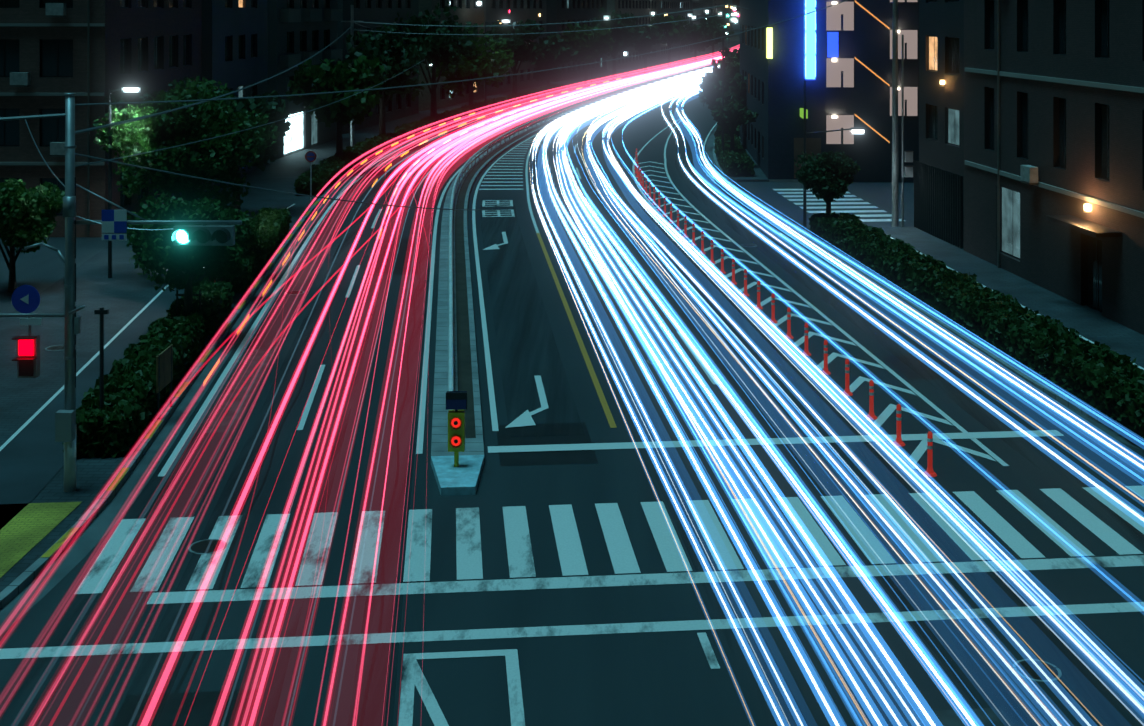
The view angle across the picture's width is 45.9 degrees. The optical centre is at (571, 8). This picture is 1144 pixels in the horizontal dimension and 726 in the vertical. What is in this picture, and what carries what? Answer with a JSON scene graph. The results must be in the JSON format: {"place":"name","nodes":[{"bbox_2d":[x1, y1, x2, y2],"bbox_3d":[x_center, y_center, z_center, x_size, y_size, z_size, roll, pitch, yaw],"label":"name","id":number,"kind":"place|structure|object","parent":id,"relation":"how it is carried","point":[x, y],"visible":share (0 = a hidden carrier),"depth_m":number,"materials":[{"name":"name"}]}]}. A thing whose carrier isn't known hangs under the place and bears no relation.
{"place":"outdoors","nodes":[
{"label":"outdoors","id":0,"kind":"place"},
{"bbox_2d":[202,0,266,189],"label":"building","id":1,"kind":"structure","parent":0,"point":[234,45],"depth_m":80.44,"materials":[{"name":"grey concrete"}]},
{"bbox_2d":[0,14,1143,725],"bbox_3d":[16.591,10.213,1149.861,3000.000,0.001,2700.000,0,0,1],"label":"ground","id":2,"kind":"structure","parent":0,"point":[654,678],"depth_m":29.10,"materials":[{"name":"grey asphalt"}]},
{"bbox_2d":[0,178,64,291],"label":"tree","id":3,"kind":"object","parent":2,"relation":"on","point":[26,215],"depth_m":47.91,"materials":[{"name":"green plant"}]},
{"bbox_2d":[0,0,201,236],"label":"brown building","id":4,"kind":"structure","parent":2,"relation":"on","point":[154,45],"depth_m":60.42,"materials":[{"name":"grey"}]},
{"bbox_2d":[0,93,241,491],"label":"signal pole","id":5,"kind":"object","parent":2,"relation":"on","point":[69,209],"visible":0.85,"depth_m":28.16,"materials":[{"name":"metal"}]},
{"bbox_2d":[12,317,39,377],"bbox_3d":[-11.355,7.050,28.093,0.440,1.275,0.420,0,0,1],"label":"pedestrian signal","id":6,"kind":"object","parent":5,"relation":"attached to","point":[27,358],"visible":0.9,"depth_m":28.06,"materials":[{"name":"red plastic"}]},
{"bbox_2d":[11,210,126,324],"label":"pole signs","id":7,"kind":"object","parent":5,"relation":"attached to","point":[25,299],"visible":1,"depth_m":28.17,"materials":[{"name":"blue metal"}]},
{"bbox_2d":[55,145,172,441],"bbox_3d":[-9.499,5.913,28.133,2.391,6.100,0.435,0,0,1],"label":"traffic light pole","id":8,"kind":"object","parent":5,"relation":"attached to","point":[65,425],"visible":0.71,"depth_m":28.03,"materials":[{"name":"grey metal"}]},
{"bbox_2d":[172,224,234,245],"bbox_3d":[-7.685,4.698,28.073,1.250,0.470,0.430,0,0,1],"label":"traffic light","id":9,"kind":"object","parent":5,"relation":"attached to","point":[203,235],"visible":0.98,"depth_m":28.10,"materials":[{"name":"grey metal"}]},
{"bbox_2d":[0,0,846,209],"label":"overhead wires","id":10,"kind":"object","parent":5,"relation":"attached to","point":[92,128],"visible":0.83,"depth_m":39.76,"materials":[{"name":"grey"}]},
{"bbox_2d":[94,307,172,418],"bbox_3d":[-10.439,8.563,32.674,0.364,3.300,3.172,0,0,17],"label":"notice board and pole","id":11,"kind":"object","parent":2,"relation":"on","point":[164,368],"visible":0.77,"depth_m":33.11,"materials":[{"name":"grey metal"}]},
{"bbox_2d":[62,312,206,457],"bbox_3d":[-11.184,9.567,35.218,1.586,1.239,10.263,0,0,-5],"label":"hedge","id":12,"kind":"object","parent":2,"relation":"on","point":[129,416],"depth_m":32.67,"materials":[{"name":"green plant"}]},
{"bbox_2d":[104,77,209,205],"bbox_3d":[-17.955,6.623,60.133,5.496,7.180,5.362,0,0,1],"label":"tree","id":13,"kind":"object","parent":2,"relation":"on","point":[141,94],"depth_m":59.45,"materials":[{"name":"green plant"}]},
{"bbox_2d":[125,191,244,313],"bbox_3d":[-11.938,7.885,41.253,3.654,4.656,3.600,0,0,1],"label":"tree","id":14,"kind":"object","parent":2,"relation":"on","point":[157,251],"depth_m":40.84,"materials":[{"name":"green plant"}]},
{"bbox_2d":[91,75,279,209],"bbox_3d":[-14.645,6.356,51.571,7.067,7.739,6.505,0,0,1],"label":"tree","id":15,"kind":"object","parent":2,"relation":"on","point":[224,155],"depth_m":50.07,"materials":[{"name":"green plant"}]},
{"bbox_2d":[209,207,258,281],"bbox_3d":[-12.235,8.536,46.843,2.512,3.355,2.720,0,0,1],"label":"tree","id":16,"kind":"object","parent":2,"relation":"on","point":[247,238],"depth_m":47.19,"materials":[{"name":"green plant"}]},
{"bbox_2d":[203,207,291,292],"bbox_3d":[-12.899,9.550,54.610,1.609,1.267,14.031,0,0,-5],"label":"hedge","id":17,"kind":"object","parent":2,"relation":"on","point":[271,226],"depth_m":54.38,"materials":[{"name":"green plant"}]},
{"bbox_2d":[212,89,290,212],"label":"tree","id":18,"kind":"object","parent":2,"relation":"on","point":[274,108],"depth_m":65.68,"materials":[{"name":"green plant"}]},
{"bbox_2d":[267,0,337,158],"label":"shop building","id":19,"kind":"structure","parent":2,"relation":"on","point":[307,130],"depth_m":95.27,"materials":[{"name":"grey concrete"}]},
{"bbox_2d":[285,55,386,156],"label":"tree","id":20,"kind":"object","parent":2,"relation":"on","point":[326,77],"depth_m":83.33,"materials":[{"name":"green plant"}]},
{"bbox_2d":[293,132,398,195],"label":"hedge","id":21,"kind":"object","parent":2,"relation":"on","point":[330,170],"depth_m":81.87,"materials":[{"name":"green plant"}]},
{"bbox_2d":[341,5,362,145],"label":"utility pole","id":22,"kind":"object","parent":2,"relation":"on","point":[351,125],"visible":0.53,"depth_m":98.12,"materials":[{"name":"concrete"}]},
{"bbox_2d":[338,0,418,133],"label":"building","id":23,"kind":"structure","parent":2,"relation":"on","point":[384,11],"depth_m":117.90,"materials":[{"name":"grey concrete"}]},
{"bbox_2d":[336,24,425,133],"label":"tree","id":24,"kind":"object","parent":2,"relation":"on","point":[388,48],"depth_m":98.22,"materials":[{"name":"green plant"}]},
{"bbox_2d":[391,1,477,116],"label":"tree","id":25,"kind":"object","parent":2,"relation":"on","point":[453,50],"depth_m":112.30,"materials":[{"name":"green plant"}]},
{"bbox_2d":[419,0,483,110],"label":"building","id":26,"kind":"structure","parent":2,"relation":"on","point":[472,11],"depth_m":140.91,"materials":[{"name":"grey concrete"}]},
{"bbox_2d":[431,455,483,495],"bbox_3d":[-2.585,10.127,29.351,1.193,0.172,2.100,0,0,1],"label":"median nose","id":27,"kind":"object","parent":2,"relation":"on","point":[463,478],"visible":0.95,"depth_m":29.16,"materials":[{"name":"concrete"}]},
{"bbox_2d":[446,391,466,466],"bbox_3d":[-2.538,9.242,29.610,0.470,1.643,0.270,0,0,1],"label":"median beacon","id":28,"kind":"object","parent":27,"relation":"on","point":[456,404],"visible":0.94,"depth_m":29.53,"materials":[{"name":"yellow"}]},
{"bbox_2d":[429,22,515,104],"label":"tree","id":29,"kind":"object","parent":2,"relation":"on","point":[479,65],"depth_m":126.86,"materials":[{"name":"green plant"}]},
{"bbox_2d":[481,18,544,93],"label":"tree","id":30,"kind":"object","parent":2,"relation":"on","point":[523,53],"depth_m":142.01,"materials":[{"name":"green plant"}]},
{"bbox_2d":[484,0,545,96],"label":"building","id":31,"kind":"structure","parent":2,"relation":"on","point":[520,10],"depth_m":169.59,"materials":[{"name":"grey concrete"}]},
{"bbox_2d":[525,33,577,85],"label":"tree","id":32,"kind":"object","parent":2,"relation":"on","point":[556,56],"depth_m":157.70,"materials":[{"name":"green plant"}]},
{"bbox_2d":[45,244,1061,682],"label":"manhole covers","id":33,"kind":"object","parent":2,"relation":"on","point":[1035,670],"visible":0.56,"depth_m":21.12,"materials":[{"name":"metal"}]},
{"bbox_2d":[0,56,1143,725],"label":"road markings","id":34,"kind":"object","parent":2,"relation":"on","point":[418,554],"visible":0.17,"depth_m":25.66,"materials":[{"name":"white paint"}]},
{"bbox_2d":[0,57,1143,725],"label":"tyre wear bands","id":35,"kind":"object","parent":2,"relation":"on","point":[908,703],"visible":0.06,"depth_m":29.03,"materials":[{"name":"black asphalt"}]},
{"bbox_2d":[0,48,1143,635],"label":"road gutters","id":36,"kind":"object","parent":2,"relation":"on","point":[58,570],"visible":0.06,"depth_m":35.45,"materials":[{"name":"concrete"}]},
{"bbox_2d":[0,41,1143,609],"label":"pavements","id":37,"kind":"structure","parent":2,"relation":"on","point":[124,293],"depth_m":44.77,"materials":[{"name":"concrete"}]},
{"bbox_2d":[0,502,80,577],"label":"tactile paving","id":38,"kind":"structure","parent":37,"relation":"on","point":[26,529],"depth_m":26.17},
{"bbox_2d":[108,85,139,277],"bbox_3d":[-16.745,6.523,50.348,1.335,7.380,0.260,0,0,19],"label":"street lamp","id":39,"kind":"object","parent":37,"relation":"on","point":[130,87],"visible":0.85,"depth_m":50.49,"materials":[{"name":"grey metal"}]},
{"bbox_2d":[166,280,234,337],"bbox_3d":[-11.889,9.573,43.220,1.930,1.125,4.617,0,0,1],"label":"hedge","id":40,"kind":"object","parent":37,"relation":"on","point":[216,305],"depth_m":42.70,"materials":[{"name":"green plant"}]},
{"bbox_2d":[305,151,315,199],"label":"no parking sign","id":41,"kind":"object","parent":37,"relation":"on","point":[310,156],"visible":0.98,"depth_m":70.91,"materials":[{"name":"blue metal"}]},
{"bbox_2d":[394,84,566,140],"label":"hedge","id":42,"kind":"object","parent":37,"relation":"on","point":[416,129],"depth_m":122.80,"materials":[{"name":"green plant"}]},
{"bbox_2d":[485,20,508,102],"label":"street lamp","id":43,"kind":"object","parent":37,"relation":"on","point":[485,47],"visible":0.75,"depth_m":129.39,"materials":[{"name":"grey metal"}]},
{"bbox_2d":[448,65,719,410],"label":"median guard rail","id":44,"kind":"object","parent":37,"relation":"on","point":[450,338],"visible":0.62,"depth_m":74.08,"materials":[{"name":"metal"}]},
{"bbox_2d":[714,125,740,155],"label":"hedge","id":45,"kind":"object","parent":37,"relation":"on","point":[718,137],"depth_m":94.19,"materials":[{"name":"green plant"}]},
{"bbox_2d":[803,127,864,228],"bbox_3d":[11.983,7.823,61.729,2.795,4.780,0.323,0,0,1],"label":"street lamp","id":46,"kind":"object","parent":37,"relation":"on","point":[858,129],"visible":0.69,"depth_m":61.77,"materials":[{"name":"grey metal"}]},
{"bbox_2d":[557,23,614,85],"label":"tree","id":47,"kind":"object","parent":2,"relation":"on","point":[598,43],"depth_m":174.34,"materials":[{"name":"green plant"}]},
{"bbox_2d":[591,17,608,85],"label":"street lamp","id":48,"kind":"object","parent":2,"relation":"on","point":[591,54],"visible":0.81,"depth_m":176.66,"materials":[{"name":"grey metal"}]},
{"bbox_2d":[590,7,643,78],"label":"tree","id":49,"kind":"object","parent":2,"relation":"on","point":[623,36],"depth_m":192.25,"materials":[{"name":"green plant"}]},
{"bbox_2d":[113,155,1143,725],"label":"road patches","id":50,"kind":"object","parent":2,"relation":"on","point":[213,707],"visible":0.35,"depth_m":32.68,"materials":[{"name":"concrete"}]},
{"bbox_2d":[628,23,667,72],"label":"tree","id":51,"kind":"object","parent":2,"relation":"on","point":[653,34],"depth_m":212.69,"materials":[{"name":"green plant"}]},
{"bbox_2d":[648,15,687,65],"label":"tree","id":52,"kind":"object","parent":2,"relation":"on","point":[673,31],"depth_m":235.52,"materials":[{"name":"green plant"}]},
{"bbox_2d":[678,21,715,59],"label":"tree","id":53,"kind":"object","parent":2,"relation":"on","point":[696,32],"depth_m":262.06,"materials":[{"name":"green plant"}]},
{"bbox_2d":[690,0,712,51],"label":"building","id":54,"kind":"structure","parent":2,"relation":"on","point":[697,4],"depth_m":336.76,"materials":[{"name":"grey concrete"}]},
{"bbox_2d":[700,15,734,54],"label":"tree","id":55,"kind":"object","parent":2,"relation":"on","point":[712,23],"depth_m":292.15,"materials":[{"name":"green plant"}]},
{"bbox_2d":[699,49,739,91],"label":"tree","id":56,"kind":"object","parent":2,"relation":"on","point":[731,69],"visible":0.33,"depth_m":111.53,"materials":[{"name":"green plant"}]},
{"bbox_2d":[698,72,746,132],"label":"tree","id":57,"kind":"object","parent":2,"relation":"on","point":[735,88],"depth_m":97.17,"materials":[{"name":"green plant"}]},
{"bbox_2d":[718,47,739,64],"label":"tree","id":58,"kind":"object","parent":2,"relation":"on","point":[727,53],"visible":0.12,"depth_m":124.30,"materials":[{"name":"green plant"}]},
{"bbox_2d":[711,99,758,149],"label":"tree","id":59,"kind":"object","parent":2,"relation":"on","point":[739,115],"depth_m":85.87,"materials":[{"name":"green plant"}]},
{"bbox_2d":[717,144,754,176],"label":"hedge","id":60,"kind":"object","parent":2,"relation":"on","point":[728,158],"depth_m":81.75,"materials":[{"name":"green plant"}]},
{"bbox_2d":[722,28,759,149],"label":"street lamp","id":61,"kind":"object","parent":2,"relation":"on","point":[723,30],"visible":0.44,"depth_m":86.27,"materials":[{"name":"grey metal"}]},
{"bbox_2d":[740,0,824,178],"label":"hotel","id":62,"kind":"structure","parent":2,"relation":"on","point":[775,94],"depth_m":79.78,"materials":[{"name":"concrete"}]},
{"bbox_2d":[767,28,837,57],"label":"hotel box signs","id":63,"kind":"object","parent":62,"relation":"attached to","point":[832,44],"visible":1,"depth_m":79.48,"materials":[{"name":"blue plastic"}]},
{"bbox_2d":[794,138,820,177],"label":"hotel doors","id":64,"kind":"structure","parent":62,"relation":"in","point":[813,145],"depth_m":79.66,"materials":[{"name":"grey glass"}]},
{"bbox_2d":[805,0,815,78],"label":"neon sign","id":65,"kind":"object","parent":62,"relation":"attached to","point":[810,44],"visible":1,"depth_m":78.87,"materials":[{"name":"blue plastic"}]},
{"bbox_2d":[634,148,936,476],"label":"traffic delineator posts","id":66,"kind":"object","parent":2,"relation":"on","point":[929,471],"visible":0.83,"depth_m":41.84,"materials":[{"name":"red plastic"}]},
{"bbox_2d":[794,150,860,213],"bbox_3d":[11.247,8.195,59.577,2.917,4.036,2.964,0,0,1],"label":"tree","id":67,"kind":"object","parent":2,"relation":"on","point":[815,178],"depth_m":58.98,"materials":[{"name":"green plant"}]},
{"bbox_2d":[825,0,918,182],"bbox_3d":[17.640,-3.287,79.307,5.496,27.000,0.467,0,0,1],"label":"building","id":68,"kind":"structure","parent":2,"relation":"on","point":[858,81],"depth_m":79.43,"materials":[{"name":"grey concrete"}]},
{"bbox_2d":[892,0,913,226],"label":"utility pole","id":69,"kind":"object","parent":2,"relation":"on","point":[907,156],"visible":0.85,"depth_m":63.03,"materials":[{"name":"concrete"}]},
{"bbox_2d":[914,161,962,248],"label":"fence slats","id":70,"kind":"object","parent":2,"relation":"on","point":[938,202],"visible":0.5,"depth_m":59.07,"materials":[{"name":"grey metal"}]},
{"bbox_2d":[919,0,963,246],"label":"dark brick building","id":71,"kind":"structure","parent":2,"relation":"on","point":[941,106],"depth_m":59.52,"materials":[{"name":"grey"}]},
{"bbox_2d":[809,212,1143,440],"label":"hedge","id":72,"kind":"object","parent":2,"relation":"on","point":[1124,382],"depth_m":39.83,"materials":[{"name":"green plant"}]},
{"bbox_2d":[964,0,1143,334],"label":"building","id":73,"kind":"structure","parent":2,"relation":"on","point":[1085,140],"depth_m":47.41,"materials":[{"name":"concrete"}]},
{"bbox_2d":[0,0,1143,267],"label":"facade clutter","id":74,"kind":"object","parent":73,"relation":"attached to","point":[1028,174],"visible":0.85,"depth_m":59.90,"materials":[{"name":"grey"}]},
{"bbox_2d":[940,81,1090,210],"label":"wall lamps","id":75,"kind":"object","parent":73,"relation":"attached to","point":[1087,207],"depth_m":44.86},
{"bbox_2d":[0,204,1143,527],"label":"cycle path","id":76,"kind":"structure","parent":0,"point":[30,458],"depth_m":31.82,"materials":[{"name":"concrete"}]},
{"bbox_2d":[546,0,606,81],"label":"building","id":77,"kind":"structure","parent":0,"point":[561,11],"depth_m":197.81,"materials":[{"name":"grey concrete"}]},
{"bbox_2d":[455,69,710,437],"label":"median soil","id":78,"kind":"structure","parent":0,"point":[464,372],"depth_m":46.45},
{"bbox_2d":[429,2,738,65],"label":"distant city lights","id":79,"kind":"object","parent":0,"point":[652,13],"visible":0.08,"depth_m":330.87},
{"bbox_2d":[607,0,658,69],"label":"building","id":80,"kind":"structure","parent":0,"point":[635,8],"depth_m":239.67,"materials":[{"name":"grey concrete"}]},
{"bbox_2d":[659,0,689,59],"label":"building","id":81,"kind":"structure","parent":0,"point":[667,6],"depth_m":288.32,"materials":[{"name":"grey concrete"}]},
{"bbox_2d":[713,0,723,40],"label":"building","id":82,"kind":"structure","parent":0,"point":[717,10],"depth_m":420.77,"materials":[{"name":"grey concrete"}]},
{"bbox_2d":[724,0,730,37],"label":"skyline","id":83,"kind":"structure","parent":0,"point":[727,10],"depth_m":481.11,"materials":[{"name":"grey"}]},
{"bbox_2d":[732,0,739,13],"label":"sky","id":84,"kind":"structure","parent":0,"point":[735,2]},
{"bbox_2d":[800,108,807,118],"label":"illuminated sign","id":85,"kind":"object","parent":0,"point":[802,113],"visible":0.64,"depth_m":78.31,"materials":[{"name":"green plastic"}]},
{"bbox_2d":[804,81,805,133],"bbox_3d":[10.667,4.513,61.830,0.120,2.400,0.120,0,0,1],"label":"pole","id":86,"kind":"object","parent":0,"point":[804,107],"visible":0.96,"depth_m":61.78,"materials":[{"name":"grey metal"}]}
]}

